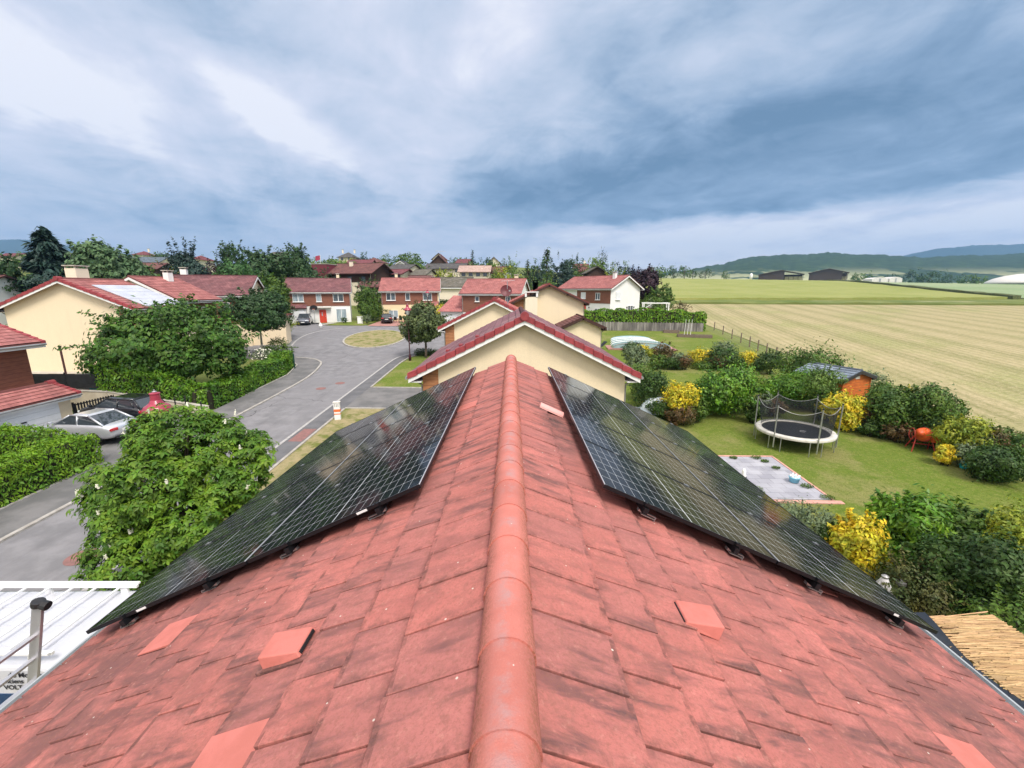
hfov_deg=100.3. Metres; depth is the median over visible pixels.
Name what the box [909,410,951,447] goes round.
shrub
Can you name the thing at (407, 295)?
window
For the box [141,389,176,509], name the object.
street lamp
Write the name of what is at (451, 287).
long building
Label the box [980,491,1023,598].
shrub
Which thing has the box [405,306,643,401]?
neighbour house
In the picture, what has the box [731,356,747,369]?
shrub
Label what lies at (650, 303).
pergola frame
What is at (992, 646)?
reed pergola
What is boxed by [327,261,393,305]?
chalet
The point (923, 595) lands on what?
shrub
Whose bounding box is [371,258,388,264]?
hillside house
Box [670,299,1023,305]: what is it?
meadow strip
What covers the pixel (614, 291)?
white house
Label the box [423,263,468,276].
hillside house
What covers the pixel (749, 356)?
shrub
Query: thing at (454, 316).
garage door
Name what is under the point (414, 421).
solar panel
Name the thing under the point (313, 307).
basketball hoop
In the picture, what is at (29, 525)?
kerb
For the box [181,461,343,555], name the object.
solar panel
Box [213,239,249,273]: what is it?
tree
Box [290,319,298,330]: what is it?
shrub
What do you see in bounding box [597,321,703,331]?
wooden fence
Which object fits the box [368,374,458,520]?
mounting rail
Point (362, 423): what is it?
solar panel
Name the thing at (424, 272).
hillside house
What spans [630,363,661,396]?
shrub
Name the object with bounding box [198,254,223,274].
tree
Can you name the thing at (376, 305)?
shrub
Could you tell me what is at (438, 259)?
chalet
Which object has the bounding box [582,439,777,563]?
solar panel
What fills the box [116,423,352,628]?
mounting rail
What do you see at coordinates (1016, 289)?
crop field
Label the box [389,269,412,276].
hillside house
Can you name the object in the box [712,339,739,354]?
shrub
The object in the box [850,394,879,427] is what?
shrub
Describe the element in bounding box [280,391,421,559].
mounting rail
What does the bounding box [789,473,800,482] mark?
bucket
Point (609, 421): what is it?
solar panel
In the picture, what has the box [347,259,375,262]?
hillside house
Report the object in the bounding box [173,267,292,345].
gabled house
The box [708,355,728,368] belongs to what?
shrub
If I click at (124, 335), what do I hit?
maple tree
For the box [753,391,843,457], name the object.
trampoline
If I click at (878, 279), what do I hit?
greenhouse tunnel
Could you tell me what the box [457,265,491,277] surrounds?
hillside house
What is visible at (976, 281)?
tree
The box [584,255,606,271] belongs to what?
tree
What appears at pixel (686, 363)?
shrub
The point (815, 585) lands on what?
mounting rail
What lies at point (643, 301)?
shrub
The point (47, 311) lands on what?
gabled house
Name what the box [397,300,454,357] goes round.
ball tree
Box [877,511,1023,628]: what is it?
shrub
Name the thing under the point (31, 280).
tree
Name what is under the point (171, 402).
retaining wall
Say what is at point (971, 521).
shrub
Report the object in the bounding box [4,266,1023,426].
ground
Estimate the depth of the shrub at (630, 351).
36.74 m
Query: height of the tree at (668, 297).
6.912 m
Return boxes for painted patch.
[289,429,315,440]
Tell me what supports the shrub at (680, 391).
on the lawn at (822, 477)
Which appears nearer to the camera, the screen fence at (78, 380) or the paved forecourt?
the screen fence at (78, 380)
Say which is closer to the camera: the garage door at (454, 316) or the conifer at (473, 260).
the garage door at (454, 316)
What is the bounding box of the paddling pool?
[638,396,667,414]
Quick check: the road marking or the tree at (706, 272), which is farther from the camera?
the tree at (706, 272)
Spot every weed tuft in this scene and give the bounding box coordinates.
[751,455,760,458]
[800,483,813,488]
[820,494,834,499]
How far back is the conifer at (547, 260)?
103.83 m
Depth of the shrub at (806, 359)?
32.70 m
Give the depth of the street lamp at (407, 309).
40.94 m
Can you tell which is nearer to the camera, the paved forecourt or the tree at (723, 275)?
the paved forecourt
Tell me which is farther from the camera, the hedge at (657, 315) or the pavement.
the hedge at (657, 315)
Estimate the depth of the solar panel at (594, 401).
7.58 m
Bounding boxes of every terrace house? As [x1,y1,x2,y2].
[436,296,518,345]
[508,280,589,323]
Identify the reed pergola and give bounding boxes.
[929,611,1023,699]
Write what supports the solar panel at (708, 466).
attached to the mounting rail at (897, 621)
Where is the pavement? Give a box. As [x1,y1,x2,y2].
[0,355,319,537]
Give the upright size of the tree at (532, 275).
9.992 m
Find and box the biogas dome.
[983,274,1023,283]
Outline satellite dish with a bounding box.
[500,280,513,303]
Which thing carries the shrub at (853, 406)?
on the lawn at (822, 477)
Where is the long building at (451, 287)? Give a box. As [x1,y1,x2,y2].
[435,277,473,300]
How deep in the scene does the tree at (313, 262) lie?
114.95 m
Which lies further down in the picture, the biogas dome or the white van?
the white van
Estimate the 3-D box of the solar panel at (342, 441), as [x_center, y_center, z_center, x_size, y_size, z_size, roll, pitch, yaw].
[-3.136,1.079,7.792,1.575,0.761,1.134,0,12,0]
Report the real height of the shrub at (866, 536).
2.719 m
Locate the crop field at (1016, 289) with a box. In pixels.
[883,282,1023,297]
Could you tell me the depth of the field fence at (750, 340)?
51.52 m
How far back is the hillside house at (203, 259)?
143.78 m
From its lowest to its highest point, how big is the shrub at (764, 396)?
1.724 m
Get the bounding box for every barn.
[758,270,804,279]
[808,268,849,279]
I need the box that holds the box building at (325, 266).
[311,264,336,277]
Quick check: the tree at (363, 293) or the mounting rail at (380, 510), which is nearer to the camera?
the mounting rail at (380, 510)
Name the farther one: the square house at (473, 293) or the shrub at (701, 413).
the square house at (473, 293)
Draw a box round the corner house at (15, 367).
[0,323,46,390]
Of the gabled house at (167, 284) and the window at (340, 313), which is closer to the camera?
the gabled house at (167, 284)
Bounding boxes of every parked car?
[33,408,139,443]
[77,393,165,417]
[295,313,312,324]
[381,313,393,322]
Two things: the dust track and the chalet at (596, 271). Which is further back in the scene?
the dust track
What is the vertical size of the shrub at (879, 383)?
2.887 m
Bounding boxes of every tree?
[0,251,32,296]
[9,250,28,267]
[23,272,52,290]
[52,234,156,278]
[52,293,269,381]
[66,402,279,590]
[144,263,159,275]
[156,251,174,258]
[158,236,208,275]
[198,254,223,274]
[212,256,263,280]
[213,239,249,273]
[215,286,294,356]
[228,245,292,287]
[248,268,291,300]
[270,285,297,325]
[273,241,322,279]
[305,257,322,273]
[310,267,340,277]
[312,256,334,263]
[325,259,355,263]
[352,278,380,302]
[353,283,380,319]
[370,287,380,300]
[377,256,395,266]
[393,253,426,265]
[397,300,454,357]
[435,268,454,276]
[475,257,495,265]
[486,264,501,277]
[491,261,507,277]
[496,265,521,277]
[505,251,520,277]
[517,264,539,289]
[524,258,553,283]
[533,259,554,285]
[535,271,556,286]
[550,249,576,286]
[559,259,584,275]
[578,258,597,275]
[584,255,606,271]
[597,246,607,268]
[605,259,618,274]
[605,265,626,274]
[616,262,632,274]
[629,263,661,306]
[641,265,673,277]
[643,283,677,309]
[667,265,677,277]
[678,265,692,277]
[688,268,698,278]
[698,269,714,278]
[721,271,729,278]
[850,270,873,280]
[895,267,935,282]
[917,271,940,282]
[934,268,966,282]
[956,274,988,283]
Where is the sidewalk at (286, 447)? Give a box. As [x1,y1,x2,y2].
[88,354,414,590]
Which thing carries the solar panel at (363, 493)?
attached to the mounting rail at (290, 550)
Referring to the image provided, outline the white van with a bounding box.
[0,591,135,704]
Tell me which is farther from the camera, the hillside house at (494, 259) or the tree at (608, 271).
the hillside house at (494, 259)
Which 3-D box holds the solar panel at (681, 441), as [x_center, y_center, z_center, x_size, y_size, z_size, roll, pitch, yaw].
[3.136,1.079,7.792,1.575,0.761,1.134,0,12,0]
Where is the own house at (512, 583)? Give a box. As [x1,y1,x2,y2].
[0,355,1023,767]
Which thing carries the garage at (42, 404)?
on the ground at (200, 378)
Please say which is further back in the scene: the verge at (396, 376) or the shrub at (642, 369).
the verge at (396, 376)
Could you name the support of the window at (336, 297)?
in the square house at (330, 298)
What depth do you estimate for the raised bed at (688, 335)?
58.58 m
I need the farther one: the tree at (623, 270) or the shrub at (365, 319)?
the tree at (623, 270)
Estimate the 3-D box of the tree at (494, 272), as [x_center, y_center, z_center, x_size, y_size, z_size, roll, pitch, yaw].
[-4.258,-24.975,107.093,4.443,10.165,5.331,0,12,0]
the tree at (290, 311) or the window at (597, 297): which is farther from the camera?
the window at (597, 297)
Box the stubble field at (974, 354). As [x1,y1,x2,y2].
[662,304,1023,432]
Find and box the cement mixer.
[904,428,940,451]
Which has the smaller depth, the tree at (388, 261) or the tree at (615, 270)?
the tree at (615, 270)
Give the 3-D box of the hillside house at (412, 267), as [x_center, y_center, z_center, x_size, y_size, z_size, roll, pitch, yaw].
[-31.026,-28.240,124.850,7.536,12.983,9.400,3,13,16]
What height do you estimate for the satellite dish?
2.016 m
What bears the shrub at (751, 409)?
on the lawn at (822, 477)
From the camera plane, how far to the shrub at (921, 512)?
11.70 m
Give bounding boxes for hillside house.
[0,253,26,267]
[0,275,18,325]
[127,257,172,264]
[132,248,154,256]
[142,262,173,275]
[193,256,214,272]
[336,249,360,261]
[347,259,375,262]
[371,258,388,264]
[389,264,421,270]
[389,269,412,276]
[395,260,408,263]
[408,269,438,276]
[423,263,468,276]
[431,253,447,260]
[455,259,471,263]
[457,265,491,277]
[489,257,501,265]
[490,266,511,277]
[572,260,588,275]
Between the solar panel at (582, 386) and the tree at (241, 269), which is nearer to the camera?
the solar panel at (582, 386)
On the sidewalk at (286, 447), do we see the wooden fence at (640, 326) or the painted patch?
the painted patch
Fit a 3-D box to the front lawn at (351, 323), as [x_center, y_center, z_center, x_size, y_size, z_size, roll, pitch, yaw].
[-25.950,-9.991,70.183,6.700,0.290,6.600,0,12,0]
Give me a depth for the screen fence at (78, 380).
26.50 m
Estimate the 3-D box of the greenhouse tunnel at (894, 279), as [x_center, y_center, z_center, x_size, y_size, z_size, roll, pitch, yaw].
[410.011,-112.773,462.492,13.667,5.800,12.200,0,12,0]
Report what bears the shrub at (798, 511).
on the lawn at (822, 477)
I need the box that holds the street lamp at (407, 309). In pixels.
[404,304,410,360]
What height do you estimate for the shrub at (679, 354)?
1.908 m
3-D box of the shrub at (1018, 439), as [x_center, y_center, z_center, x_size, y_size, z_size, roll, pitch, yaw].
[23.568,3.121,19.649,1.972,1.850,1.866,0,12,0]
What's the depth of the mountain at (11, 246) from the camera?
4170.04 m
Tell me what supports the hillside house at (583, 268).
on the ground at (200, 378)
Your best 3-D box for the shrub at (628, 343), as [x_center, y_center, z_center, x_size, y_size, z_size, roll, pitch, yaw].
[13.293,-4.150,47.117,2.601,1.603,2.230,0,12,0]
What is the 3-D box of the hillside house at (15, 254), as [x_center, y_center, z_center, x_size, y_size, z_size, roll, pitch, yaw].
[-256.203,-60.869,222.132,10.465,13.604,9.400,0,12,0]
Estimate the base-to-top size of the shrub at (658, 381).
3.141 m
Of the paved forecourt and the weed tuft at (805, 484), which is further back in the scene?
the paved forecourt
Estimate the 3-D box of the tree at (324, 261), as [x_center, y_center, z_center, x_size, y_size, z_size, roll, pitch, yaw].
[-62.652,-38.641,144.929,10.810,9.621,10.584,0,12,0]
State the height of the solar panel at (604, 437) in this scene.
0.761 m
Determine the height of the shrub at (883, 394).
3.099 m
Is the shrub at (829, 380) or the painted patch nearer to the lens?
the painted patch
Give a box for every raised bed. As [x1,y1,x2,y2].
[663,330,679,332]
[677,319,696,337]
[691,334,712,337]
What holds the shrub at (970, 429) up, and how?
on the lawn at (822, 477)
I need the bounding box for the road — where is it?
[0,323,444,590]
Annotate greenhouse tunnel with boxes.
[863,277,887,281]
[884,277,902,281]
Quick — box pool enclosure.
[605,336,676,350]
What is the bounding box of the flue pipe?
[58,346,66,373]
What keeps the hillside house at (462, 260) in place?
on the ground at (200, 378)
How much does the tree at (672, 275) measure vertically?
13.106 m
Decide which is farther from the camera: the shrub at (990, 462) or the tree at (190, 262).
the tree at (190, 262)
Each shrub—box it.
[248,348,271,359]
[262,334,298,353]
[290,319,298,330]
[358,296,387,320]
[361,315,371,323]
[434,302,442,315]
[620,340,640,352]
[621,342,651,368]
[626,365,673,408]
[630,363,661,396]
[639,297,648,309]
[645,347,655,356]
[645,400,670,419]
[648,352,666,369]
[650,296,667,308]
[652,339,677,366]
[657,380,704,416]
[659,357,681,369]
[663,403,698,425]
[670,350,691,367]
[672,300,692,311]
[674,349,774,417]
[676,353,693,369]
[684,392,711,422]
[687,346,710,366]
[689,359,720,369]
[696,345,745,369]
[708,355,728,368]
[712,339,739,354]
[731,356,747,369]
[736,349,759,366]
[742,399,760,423]
[747,391,773,408]
[752,348,789,373]
[758,359,846,400]
[770,336,857,380]
[775,492,836,546]
[795,364,849,401]
[817,520,860,549]
[821,389,871,431]
[824,507,894,578]
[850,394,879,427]
[855,366,893,387]
[855,416,887,438]
[857,379,935,430]
[859,547,969,618]
[864,483,969,582]
[869,380,891,393]
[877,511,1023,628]
[878,421,915,443]
[879,381,972,428]
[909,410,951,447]
[923,492,1016,589]
[926,413,1002,450]
[932,444,960,465]
[944,397,969,428]
[947,582,1023,684]
[952,441,985,467]
[956,433,1023,483]
[972,427,1023,455]
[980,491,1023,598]
[982,424,1017,437]
[1000,430,1023,456]
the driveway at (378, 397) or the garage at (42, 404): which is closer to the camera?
the garage at (42, 404)
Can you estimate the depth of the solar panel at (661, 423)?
8.87 m
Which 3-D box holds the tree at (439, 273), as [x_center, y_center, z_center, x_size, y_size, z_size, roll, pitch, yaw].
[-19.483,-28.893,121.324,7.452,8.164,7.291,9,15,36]
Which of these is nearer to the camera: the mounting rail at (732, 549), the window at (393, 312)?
the mounting rail at (732, 549)
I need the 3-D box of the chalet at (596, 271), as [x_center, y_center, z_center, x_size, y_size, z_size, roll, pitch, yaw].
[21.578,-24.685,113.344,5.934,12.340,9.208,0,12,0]
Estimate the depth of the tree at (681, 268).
406.33 m
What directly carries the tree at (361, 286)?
on the ground at (200, 378)
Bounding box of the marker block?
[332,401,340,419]
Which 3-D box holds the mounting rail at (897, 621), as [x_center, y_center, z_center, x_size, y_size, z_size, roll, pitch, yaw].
[3.576,1.594,6.726,0.168,0.226,5.815,0,12,0]
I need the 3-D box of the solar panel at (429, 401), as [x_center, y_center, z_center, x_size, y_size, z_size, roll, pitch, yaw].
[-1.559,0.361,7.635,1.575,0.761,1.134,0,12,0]
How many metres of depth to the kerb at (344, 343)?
50.15 m
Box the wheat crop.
[647,278,1007,299]
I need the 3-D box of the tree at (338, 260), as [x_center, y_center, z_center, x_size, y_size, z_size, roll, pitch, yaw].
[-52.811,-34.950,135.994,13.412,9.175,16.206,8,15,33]
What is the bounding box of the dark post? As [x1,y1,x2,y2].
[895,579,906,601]
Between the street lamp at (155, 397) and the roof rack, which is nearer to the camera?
the roof rack
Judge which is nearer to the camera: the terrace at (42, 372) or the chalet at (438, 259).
the terrace at (42, 372)
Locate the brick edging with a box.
[718,455,844,503]
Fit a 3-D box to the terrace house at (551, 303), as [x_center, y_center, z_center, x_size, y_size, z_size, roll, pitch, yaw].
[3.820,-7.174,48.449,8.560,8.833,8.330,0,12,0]
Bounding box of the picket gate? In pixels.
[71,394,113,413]
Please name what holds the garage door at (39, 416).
in the garage at (42, 404)
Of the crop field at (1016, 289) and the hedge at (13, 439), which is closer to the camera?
the hedge at (13, 439)
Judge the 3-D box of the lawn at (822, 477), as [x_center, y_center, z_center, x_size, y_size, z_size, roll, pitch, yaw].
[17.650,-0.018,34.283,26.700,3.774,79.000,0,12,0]
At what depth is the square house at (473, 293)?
61.80 m
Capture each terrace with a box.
[32,371,89,389]
[721,457,829,499]
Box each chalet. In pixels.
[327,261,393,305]
[431,255,447,262]
[580,266,608,275]
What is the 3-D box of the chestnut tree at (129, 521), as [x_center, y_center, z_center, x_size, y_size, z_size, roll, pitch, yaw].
[-8.713,3.161,11.340,5.014,5.562,3.694,0,12,0]
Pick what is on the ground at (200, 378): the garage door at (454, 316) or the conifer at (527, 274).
the conifer at (527, 274)
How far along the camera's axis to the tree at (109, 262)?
54.15 m
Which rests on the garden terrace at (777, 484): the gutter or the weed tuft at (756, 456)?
the weed tuft at (756, 456)
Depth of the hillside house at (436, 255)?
206.68 m
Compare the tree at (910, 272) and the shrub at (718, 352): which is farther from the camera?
the tree at (910, 272)
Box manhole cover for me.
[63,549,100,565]
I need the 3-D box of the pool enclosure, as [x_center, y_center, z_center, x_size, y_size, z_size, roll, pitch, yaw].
[15.116,-5.183,52.244,7.600,1.030,8.300,1,12,6]
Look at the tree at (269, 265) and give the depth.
76.10 m
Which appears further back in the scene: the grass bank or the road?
the grass bank
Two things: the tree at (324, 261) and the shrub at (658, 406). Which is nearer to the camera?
the shrub at (658, 406)
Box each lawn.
[329,321,377,325]
[601,330,1023,683]
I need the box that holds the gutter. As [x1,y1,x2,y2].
[915,612,1023,708]
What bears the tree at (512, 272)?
on the ground at (200, 378)
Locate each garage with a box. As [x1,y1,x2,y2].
[0,379,82,431]
[555,314,607,347]
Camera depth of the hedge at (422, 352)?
44.11 m
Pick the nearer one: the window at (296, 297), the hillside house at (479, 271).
the window at (296, 297)
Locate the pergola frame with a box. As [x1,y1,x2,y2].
[642,302,669,310]
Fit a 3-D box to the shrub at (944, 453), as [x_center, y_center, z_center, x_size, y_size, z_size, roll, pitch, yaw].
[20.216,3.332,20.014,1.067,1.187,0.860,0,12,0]
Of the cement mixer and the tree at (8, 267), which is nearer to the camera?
the cement mixer
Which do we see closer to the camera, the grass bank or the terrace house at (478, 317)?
the terrace house at (478, 317)
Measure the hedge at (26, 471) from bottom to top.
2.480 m
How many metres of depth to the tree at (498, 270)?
108.55 m
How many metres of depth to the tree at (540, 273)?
94.51 m
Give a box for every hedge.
[0,421,70,459]
[0,432,105,507]
[92,350,293,409]
[413,348,436,355]
[583,307,706,330]
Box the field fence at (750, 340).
[714,322,801,358]
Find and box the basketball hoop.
[310,305,318,323]
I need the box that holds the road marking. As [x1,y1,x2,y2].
[81,328,431,590]
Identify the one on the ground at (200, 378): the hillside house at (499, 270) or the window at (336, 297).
the hillside house at (499, 270)
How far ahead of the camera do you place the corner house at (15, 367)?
22.83 m
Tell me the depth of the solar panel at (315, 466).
6.60 m
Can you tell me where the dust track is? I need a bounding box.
[673,300,946,301]
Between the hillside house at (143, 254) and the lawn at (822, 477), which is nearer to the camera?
the lawn at (822, 477)
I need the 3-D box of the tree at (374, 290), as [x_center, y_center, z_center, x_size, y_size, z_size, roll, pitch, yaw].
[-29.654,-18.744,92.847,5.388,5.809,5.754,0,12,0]
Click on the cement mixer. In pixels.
(920, 434)
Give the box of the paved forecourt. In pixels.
[368,321,403,325]
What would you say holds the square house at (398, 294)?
on the ground at (200, 378)
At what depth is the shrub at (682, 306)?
78.72 m
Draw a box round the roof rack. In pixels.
[0,581,140,657]
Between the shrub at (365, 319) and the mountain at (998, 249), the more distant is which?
the mountain at (998, 249)
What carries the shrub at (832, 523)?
on the lawn at (822, 477)
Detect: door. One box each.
[0,403,61,431]
[289,310,303,323]
[319,310,326,322]
[447,315,457,321]
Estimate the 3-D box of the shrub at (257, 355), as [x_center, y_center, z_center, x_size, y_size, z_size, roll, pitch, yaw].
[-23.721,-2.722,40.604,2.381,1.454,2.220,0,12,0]
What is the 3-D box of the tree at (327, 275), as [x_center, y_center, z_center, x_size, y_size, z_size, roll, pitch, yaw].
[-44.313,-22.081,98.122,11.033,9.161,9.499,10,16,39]
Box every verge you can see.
[130,409,382,589]
[373,356,429,386]
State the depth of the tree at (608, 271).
115.75 m
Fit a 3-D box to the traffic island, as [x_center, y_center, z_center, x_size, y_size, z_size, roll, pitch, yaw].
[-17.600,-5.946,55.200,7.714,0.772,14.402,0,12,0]
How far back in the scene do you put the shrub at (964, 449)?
19.72 m
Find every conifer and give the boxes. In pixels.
[13,226,71,295]
[470,250,476,264]
[523,259,533,290]
[538,247,556,284]
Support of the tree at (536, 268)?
on the ground at (200, 378)
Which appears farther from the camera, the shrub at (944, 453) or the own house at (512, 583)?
the shrub at (944, 453)
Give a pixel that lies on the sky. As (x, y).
(692, 134)
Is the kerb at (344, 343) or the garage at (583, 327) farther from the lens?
the kerb at (344, 343)
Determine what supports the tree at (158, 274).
on the ground at (200, 378)
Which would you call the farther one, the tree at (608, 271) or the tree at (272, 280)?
the tree at (608, 271)
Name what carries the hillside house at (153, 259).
on the ground at (200, 378)
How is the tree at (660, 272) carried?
on the ground at (200, 378)
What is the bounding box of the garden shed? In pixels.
[792,361,877,403]
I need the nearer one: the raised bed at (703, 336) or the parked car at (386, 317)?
the raised bed at (703, 336)
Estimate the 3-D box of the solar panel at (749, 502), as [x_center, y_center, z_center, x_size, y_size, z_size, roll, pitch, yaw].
[3.136,1.570,5.541,1.575,0.761,1.134,0,12,0]
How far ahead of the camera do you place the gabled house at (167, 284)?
39.70 m
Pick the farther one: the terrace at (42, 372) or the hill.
the hill
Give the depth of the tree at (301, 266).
80.06 m
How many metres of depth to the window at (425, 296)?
73.40 m
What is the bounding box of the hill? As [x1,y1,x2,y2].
[637,252,1023,283]
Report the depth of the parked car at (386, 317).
69.22 m
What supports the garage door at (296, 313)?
in the square house at (330, 298)
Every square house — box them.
[284,273,352,323]
[378,273,440,320]
[438,274,529,321]
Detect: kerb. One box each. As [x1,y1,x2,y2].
[0,355,420,542]
[342,330,404,347]
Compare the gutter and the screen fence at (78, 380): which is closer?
the gutter
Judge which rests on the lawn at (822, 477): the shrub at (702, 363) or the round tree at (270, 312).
the shrub at (702, 363)
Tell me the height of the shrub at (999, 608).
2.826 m
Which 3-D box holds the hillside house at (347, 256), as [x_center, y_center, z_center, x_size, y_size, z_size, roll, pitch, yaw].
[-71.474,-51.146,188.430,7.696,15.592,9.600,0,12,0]
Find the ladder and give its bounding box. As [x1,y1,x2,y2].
[0,597,52,707]
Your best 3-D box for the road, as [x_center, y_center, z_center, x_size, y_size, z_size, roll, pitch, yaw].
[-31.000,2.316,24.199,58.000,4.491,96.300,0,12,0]
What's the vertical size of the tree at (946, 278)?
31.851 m
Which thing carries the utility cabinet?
on the front lawn at (351, 323)
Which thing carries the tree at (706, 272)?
on the ground at (200, 378)
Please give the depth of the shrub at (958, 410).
22.84 m
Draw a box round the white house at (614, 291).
[558,272,644,311]
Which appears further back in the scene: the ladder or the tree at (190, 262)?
the tree at (190, 262)
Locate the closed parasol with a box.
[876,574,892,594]
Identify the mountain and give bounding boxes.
[0,239,220,265]
[904,244,1023,257]
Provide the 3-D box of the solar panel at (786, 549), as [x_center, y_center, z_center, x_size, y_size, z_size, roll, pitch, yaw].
[3.136,1.816,4.414,1.575,0.761,1.137,0,12,0]
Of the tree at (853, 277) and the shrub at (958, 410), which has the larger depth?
the tree at (853, 277)
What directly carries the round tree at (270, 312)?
on the ground at (200, 378)
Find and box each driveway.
[72,415,187,460]
[347,388,421,407]
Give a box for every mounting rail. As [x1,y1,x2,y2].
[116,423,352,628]
[200,407,387,592]
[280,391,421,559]
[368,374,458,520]
[565,374,655,521]
[602,391,743,560]
[636,407,823,594]
[671,423,907,629]
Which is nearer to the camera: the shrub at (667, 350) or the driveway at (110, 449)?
the driveway at (110, 449)
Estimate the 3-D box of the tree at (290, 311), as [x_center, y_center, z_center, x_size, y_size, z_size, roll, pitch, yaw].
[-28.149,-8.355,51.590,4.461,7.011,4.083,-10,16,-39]
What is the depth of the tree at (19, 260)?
170.70 m
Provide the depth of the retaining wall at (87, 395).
26.45 m
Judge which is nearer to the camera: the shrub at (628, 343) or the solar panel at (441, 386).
the solar panel at (441, 386)
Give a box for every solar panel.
[86,500,305,633]
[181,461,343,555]
[242,434,370,506]
[246,439,441,563]
[283,415,388,473]
[308,410,455,498]
[313,400,403,449]
[346,391,464,459]
[372,377,470,432]
[391,367,475,413]
[548,367,632,413]
[553,377,651,432]
[559,391,677,459]
[568,410,715,498]
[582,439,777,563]
[620,400,710,449]
[635,415,740,473]
[653,434,781,506]
[680,461,842,555]
[718,500,937,633]
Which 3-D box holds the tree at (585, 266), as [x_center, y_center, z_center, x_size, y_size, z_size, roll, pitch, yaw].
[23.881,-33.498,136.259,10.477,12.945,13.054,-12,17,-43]
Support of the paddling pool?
on the lawn at (822, 477)
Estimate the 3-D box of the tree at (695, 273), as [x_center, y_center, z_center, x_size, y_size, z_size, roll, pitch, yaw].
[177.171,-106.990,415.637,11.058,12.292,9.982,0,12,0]
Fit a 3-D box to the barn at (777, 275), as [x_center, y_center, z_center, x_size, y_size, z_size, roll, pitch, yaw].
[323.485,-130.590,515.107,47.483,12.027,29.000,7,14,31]
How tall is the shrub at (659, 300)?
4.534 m
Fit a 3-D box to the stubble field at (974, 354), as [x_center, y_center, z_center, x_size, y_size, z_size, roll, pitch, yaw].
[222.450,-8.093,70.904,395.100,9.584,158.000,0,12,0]
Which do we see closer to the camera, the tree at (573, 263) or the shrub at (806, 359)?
the shrub at (806, 359)
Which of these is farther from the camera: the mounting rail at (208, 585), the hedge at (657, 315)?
the hedge at (657, 315)
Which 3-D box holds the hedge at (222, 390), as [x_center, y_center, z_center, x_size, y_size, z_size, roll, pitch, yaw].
[-22.155,-1.177,32.559,7.457,3.297,13.819,0,12,0]
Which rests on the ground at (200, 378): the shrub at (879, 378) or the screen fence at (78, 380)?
the shrub at (879, 378)
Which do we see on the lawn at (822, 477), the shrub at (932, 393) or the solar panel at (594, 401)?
the shrub at (932, 393)
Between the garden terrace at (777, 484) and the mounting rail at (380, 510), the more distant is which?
the garden terrace at (777, 484)
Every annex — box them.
[357,281,379,305]
[408,275,433,277]
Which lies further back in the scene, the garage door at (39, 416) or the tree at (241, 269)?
the tree at (241, 269)
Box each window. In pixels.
[292,294,303,301]
[316,294,321,301]
[333,294,343,301]
[336,309,346,321]
[386,293,395,300]
[389,310,397,317]
[405,293,410,300]
[423,293,431,300]
[595,293,599,299]
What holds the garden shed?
on the lawn at (822, 477)
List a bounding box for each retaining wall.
[70,390,107,409]
[107,391,208,414]
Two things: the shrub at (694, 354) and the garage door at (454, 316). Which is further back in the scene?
the garage door at (454, 316)
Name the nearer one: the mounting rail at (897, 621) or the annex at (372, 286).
the mounting rail at (897, 621)
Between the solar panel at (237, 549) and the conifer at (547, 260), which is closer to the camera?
the solar panel at (237, 549)
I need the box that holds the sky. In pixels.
[0,0,1023,275]
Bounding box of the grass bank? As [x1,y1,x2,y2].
[821,280,1021,298]
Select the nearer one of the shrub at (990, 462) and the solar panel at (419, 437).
the solar panel at (419, 437)
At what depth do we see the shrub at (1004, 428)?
20.66 m
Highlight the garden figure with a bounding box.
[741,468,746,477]
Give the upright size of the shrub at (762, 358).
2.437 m
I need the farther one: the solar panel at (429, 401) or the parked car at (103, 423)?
the parked car at (103, 423)
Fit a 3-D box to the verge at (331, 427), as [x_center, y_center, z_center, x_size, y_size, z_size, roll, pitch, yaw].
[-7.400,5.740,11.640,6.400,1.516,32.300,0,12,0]
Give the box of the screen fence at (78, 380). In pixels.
[32,372,107,388]
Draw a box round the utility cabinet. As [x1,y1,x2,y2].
[357,316,362,323]
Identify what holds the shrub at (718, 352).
on the lawn at (822, 477)
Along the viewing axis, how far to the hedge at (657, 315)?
64.87 m
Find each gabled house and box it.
[0,265,187,371]
[123,270,222,347]
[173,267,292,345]
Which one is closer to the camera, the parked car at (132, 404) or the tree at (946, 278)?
the parked car at (132, 404)
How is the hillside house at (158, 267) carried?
on the ground at (200, 378)
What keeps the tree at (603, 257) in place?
on the ground at (200, 378)
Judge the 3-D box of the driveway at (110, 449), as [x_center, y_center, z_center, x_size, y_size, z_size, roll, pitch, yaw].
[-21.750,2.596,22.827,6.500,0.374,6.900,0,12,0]
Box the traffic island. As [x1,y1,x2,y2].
[344,330,402,346]
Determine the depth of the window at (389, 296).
72.50 m

